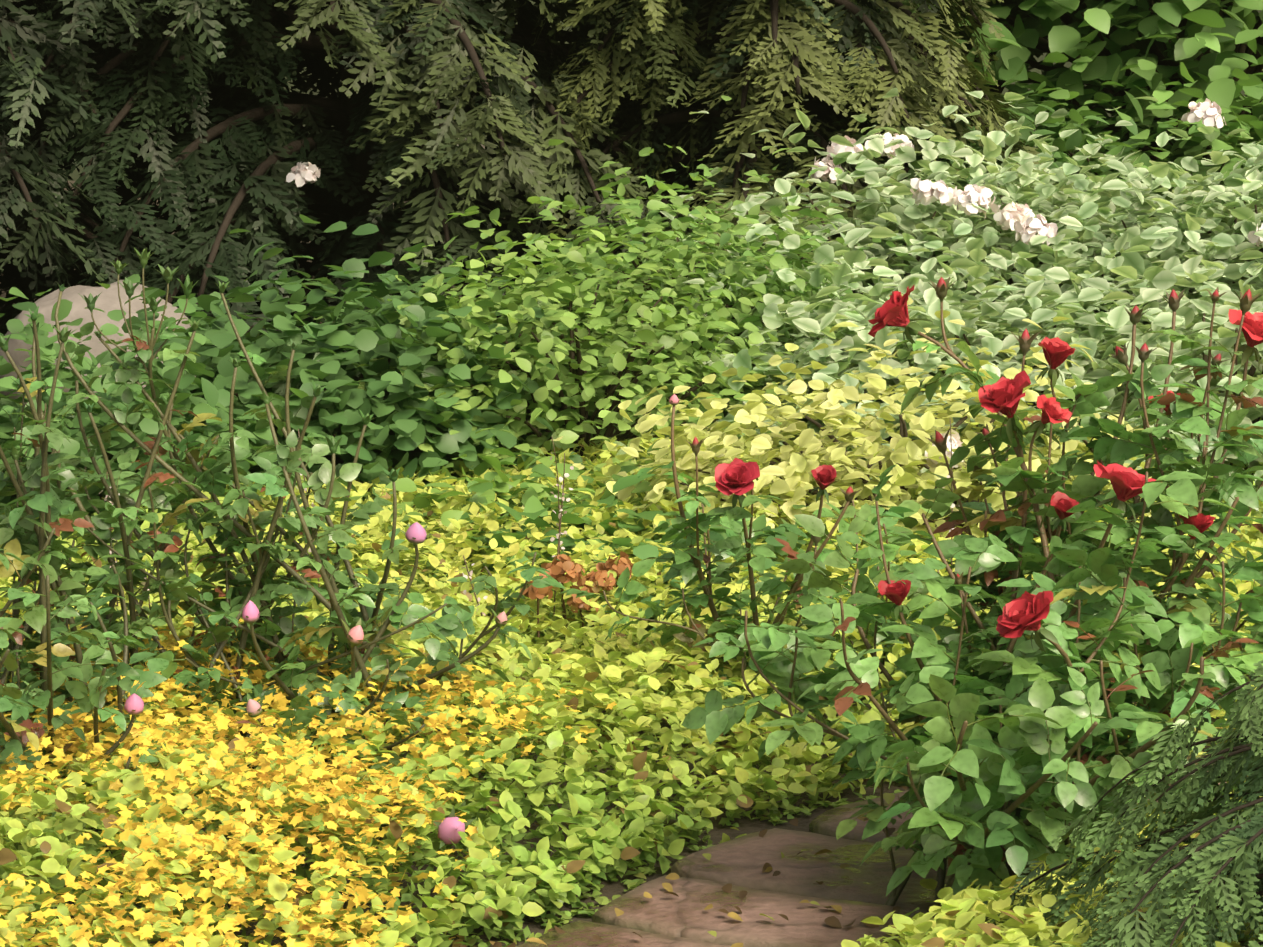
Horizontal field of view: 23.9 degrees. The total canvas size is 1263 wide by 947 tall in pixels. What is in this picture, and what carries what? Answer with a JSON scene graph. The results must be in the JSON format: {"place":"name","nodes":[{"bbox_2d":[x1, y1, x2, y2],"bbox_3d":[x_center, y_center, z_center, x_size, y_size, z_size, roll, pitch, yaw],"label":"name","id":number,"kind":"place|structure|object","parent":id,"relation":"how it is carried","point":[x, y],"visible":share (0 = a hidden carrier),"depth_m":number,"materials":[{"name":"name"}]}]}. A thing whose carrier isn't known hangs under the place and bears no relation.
{"place":"outdoors","nodes":[
{"label":"outdoors","id":0,"kind":"place"},
{"bbox_2d":[0,181,1262,946],"bbox_3d":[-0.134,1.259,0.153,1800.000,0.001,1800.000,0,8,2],"label":"ground","id":1,"kind":"structure","parent":0,"point":[748,825],"depth_m":4.91,"materials":[{"name":"soil"}]},
{"bbox_2d":[0,280,195,405],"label":"boulder","id":2,"kind":"object","parent":1,"relation":"on","point":[107,301],"visible":0.29,"depth_m":9.37,"materials":[{"name":"grey stone"}]},
{"bbox_2d":[0,306,198,859],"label":"pink rose bush","id":3,"kind":"object","parent":1,"relation":"on","point":[15,539],"depth_m":4.68,"materials":[{"name":"plant"}]},
{"bbox_2d":[0,0,302,321],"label":"dark conifer","id":4,"kind":"object","parent":1,"relation":"on","point":[23,261],"depth_m":10.63,"materials":[{"name":"green plant"}]},
{"bbox_2d":[0,274,313,547],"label":"shrub","id":5,"kind":"object","parent":1,"relation":"on","point":[50,349],"depth_m":7.24,"materials":[{"name":"green plant"}]},
{"bbox_2d":[0,248,565,848],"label":"pink rose bush","id":6,"kind":"object","parent":1,"relation":"on","point":[304,630],"depth_m":4.97,"materials":[{"name":"plant"}]},
{"bbox_2d":[0,605,616,946],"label":"yellow flowers","id":7,"kind":"object","parent":1,"relation":"on","point":[192,933],"visible":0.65,"depth_m":4.23,"materials":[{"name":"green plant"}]},
{"bbox_2d":[91,214,582,532],"bbox_3d":[-0.870,-0.260,8.129,1.489,0.863,1.575,0,8,2],"label":"shrub","id":8,"kind":"object","parent":1,"relation":"on","point":[401,410],"depth_m":7.79,"materials":[{"name":"green plant"}]},
{"bbox_2d":[0,0,814,376],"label":"conifer","id":9,"kind":"object","parent":1,"relation":"on","point":[372,28],"depth_m":11.02,"materials":[{"name":"green plant"}]},
{"bbox_2d":[294,248,692,511],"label":"shrub","id":10,"kind":"object","parent":1,"relation":"on","point":[545,405],"depth_m":8.08,"materials":[{"name":"green plant"}]},
{"bbox_2d":[345,428,666,592],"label":"perennial","id":11,"kind":"object","parent":1,"relation":"on","point":[486,488],"depth_m":7.02,"materials":[{"name":"green plant"}]},
{"bbox_2d":[106,418,952,674],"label":"flower spike stalks","id":12,"kind":"object","parent":1,"relation":"on","point":[558,548],"visible":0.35,"depth_m":6.03,"materials":[{"name":"plant"}]},
{"bbox_2d":[101,435,959,615],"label":"flower spikes","id":13,"kind":"object","parent":12,"relation":"attached to","point":[552,539],"visible":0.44,"depth_m":6.03,"materials":[{"name":"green plant"}]},
{"bbox_2d":[427,473,706,648],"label":"perennial","id":14,"kind":"object","parent":1,"relation":"on","point":[534,508],"visible":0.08,"depth_m":6.61,"materials":[{"name":"green plant"}]},
{"bbox_2d":[356,182,855,490],"bbox_3d":[-0.108,-0.335,8.229,1.446,0.931,1.472,0,8,2],"label":"shrub","id":15,"kind":"object","parent":1,"relation":"on","point":[515,300],"depth_m":7.98,"materials":[{"name":"green plant"}]},
{"bbox_2d":[0,393,1262,946],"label":"ground cover plants","id":16,"kind":"object","parent":1,"relation":"on","point":[636,693],"visible":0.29,"depth_m":4.79,"materials":[{"name":"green plant"}]},
{"bbox_2d":[519,551,633,612],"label":"dried flowers","id":17,"kind":"object","parent":16,"relation":"on","point":[557,569],"visible":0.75,"depth_m":5.97,"materials":[{"name":"orange plant"}]},
{"bbox_2d":[537,574,618,640],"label":"dried flower stalks","id":18,"kind":"object","parent":16,"relation":"on","point":[565,617],"visible":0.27,"depth_m":6.01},
{"bbox_2d":[6,0,1261,180],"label":"distant treeline","id":19,"kind":"object","parent":1,"relation":"on","point":[75,175],"depth_m":30.18,"materials":[{"name":"green plant"}]},
{"bbox_2d":[433,95,906,438],"bbox_3d":[0.082,-0.535,8.879,1.573,1.171,1.604,0,8,2],"label":"shrub","id":20,"kind":"object","parent":1,"relation":"on","point":[778,261],"depth_m":8.68,"materials":[{"name":"green plant"}]},
{"bbox_2d":[566,436,781,512],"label":"perennial","id":21,"kind":"object","parent":1,"relation":"on","point":[643,487],"visible":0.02,"depth_m":7.16,"materials":[{"name":"green plant"}]},
{"bbox_2d":[549,487,869,693],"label":"perennial","id":22,"kind":"object","parent":1,"relation":"on","point":[642,552],"depth_m":6.14,"materials":[{"name":"green plant"}]},
{"bbox_2d":[558,394,955,736],"bbox_3d":[0.258,0.182,5.493,0.644,0.655,0.529,5,9,31],"label":"rose bush","id":23,"kind":"object","parent":1,"relation":"on","point":[685,568],"depth_m":5.44,"materials":[{"name":"green plant"}]},
{"bbox_2d":[508,0,1061,339],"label":"conifer","id":24,"kind":"object","parent":1,"relation":"on","point":[861,74],"depth_m":10.95,"materials":[{"name":"green plant"}]},
{"bbox_2d":[461,759,1111,946],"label":"ground cover plants","id":25,"kind":"object","parent":1,"relation":"on","point":[604,900],"visible":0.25,"depth_m":4.59,"materials":[{"name":"green plant"}]},
{"bbox_2d":[696,504,952,617],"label":"perennial","id":26,"kind":"object","parent":1,"relation":"on","point":[759,522],"visible":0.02,"depth_m":6.38,"materials":[{"name":"green plant"}]},
{"bbox_2d":[553,294,1154,557],"bbox_3d":[0.565,-0.071,7.041,1.506,0.750,1.317,0,8,2],"label":"yellow-leaved shrub","id":27,"kind":"object","parent":1,"relation":"on","point":[793,468],"depth_m":6.89,"materials":[{"name":"yellow plant"}]},
{"bbox_2d":[667,222,1042,491],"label":"variegated shrub","id":28,"kind":"object","parent":1,"relation":"on","point":[798,317],"depth_m":8.18,"materials":[{"name":"green plant"}]},
{"bbox_2d":[660,88,1082,339],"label":"variegated shrub","id":29,"kind":"object","parent":1,"relation":"on","point":[952,227],"depth_m":9.62,"materials":[{"name":"green plant"}]},
{"bbox_2d":[721,3,1172,281],"bbox_3d":[1.266,-1.090,11.800,2.088,1.534,2.132,0,8,2],"label":"shrub","id":30,"kind":"object","parent":1,"relation":"on","point":[1073,140],"depth_m":11.46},
{"bbox_2d":[683,189,1241,481],"bbox_3d":[0.960,-0.300,8.228,1.640,0.935,1.574,0,8,2],"label":"variegated shrub","id":31,"kind":"object","parent":1,"relation":"on","point":[1014,314],"depth_m":8.02,"materials":[{"name":"green plant"}]},
{"bbox_2d":[682,276,1262,917],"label":"rose bush","id":32,"kind":"object","parent":1,"relation":"on","point":[1042,717],"depth_m":4.28,"materials":[{"name":"green plant"}]},
{"bbox_2d":[782,92,1231,403],"bbox_3d":[1.259,-0.696,10.088,1.669,1.171,1.596,0,8,2],"label":"variegated shrub","id":33,"kind":"object","parent":1,"relation":"on","point":[1039,176],"depth_m":9.75,"materials":[{"name":"green plant"}]},
{"bbox_2d":[797,3,1259,167],"bbox_3d":[3.334,-3.309,15.090,6.392,4.898,5.292,0,8,2],"label":"tree","id":34,"kind":"object","parent":1,"relation":"on","point":[1038,55],"depth_m":14.24,"materials":[{"name":"green plant"}]},
{"bbox_2d":[798,0,1262,232],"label":"shrub","id":35,"kind":"object","parent":1,"relation":"on","point":[1131,21],"depth_m":12.09,"materials":[{"name":"green plant"}]},
{"bbox_2d":[931,105,1262,395],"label":"variegated shrub","id":36,"kind":"object","parent":1,"relation":"on","point":[1123,201],"depth_m":9.51,"materials":[{"name":"green plant"}]},
{"bbox_2d":[947,660,1262,946],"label":"dwarf conifer","id":37,"kind":"object","parent":1,"relation":"on","point":[1200,869],"depth_m":3.45,"materials":[{"name":"green plant"}]},
{"bbox_2d":[965,26,1262,233],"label":"shrub","id":38,"kind":"object","parent":1,"relation":"on","point":[1251,85],"depth_m":11.76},
{"bbox_2d":[997,176,1262,517],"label":"variegated shrub","id":39,"kind":"object","parent":1,"relation":"on","point":[1164,281],"depth_m":7.71,"materials":[{"name":"green plant"}]},
{"bbox_2d":[1045,96,1262,392],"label":"variegated shrub","id":40,"kind":"object","parent":1,"relation":"on","point":[1226,246],"depth_m":9.20,"materials":[{"name":"green plant"}]},
{"bbox_2d":[286,98,1262,467],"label":"white blossom","id":41,"kind":"object","parent":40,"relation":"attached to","point":[1022,222],"visible":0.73,"depth_m":9.37,"materials":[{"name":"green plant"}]},
{"bbox_2d":[516,754,1247,946],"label":"flagstone path","id":42,"kind":"structure","parent":0,"point":[854,890],"depth_m":4.41,"materials":[{"name":"stone"}]},
{"bbox_2d":[410,750,1209,946],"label":"leaf litter","id":43,"kind":"object","parent":42,"relation":"on","point":[834,921],"visible":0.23,"depth_m":4.38,"materials":[{"name":"plant"}]},
{"bbox_2d":[905,22,1005,142],"bbox_3d":[2.098,-3.534,16.593,3.914,4.929,3.287,0,8,3],"label":"tree","id":44,"kind":"object","parent":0,"point":[1000,88],"depth_m":16.68,"materials":[{"name":"green plant"}]}
]}

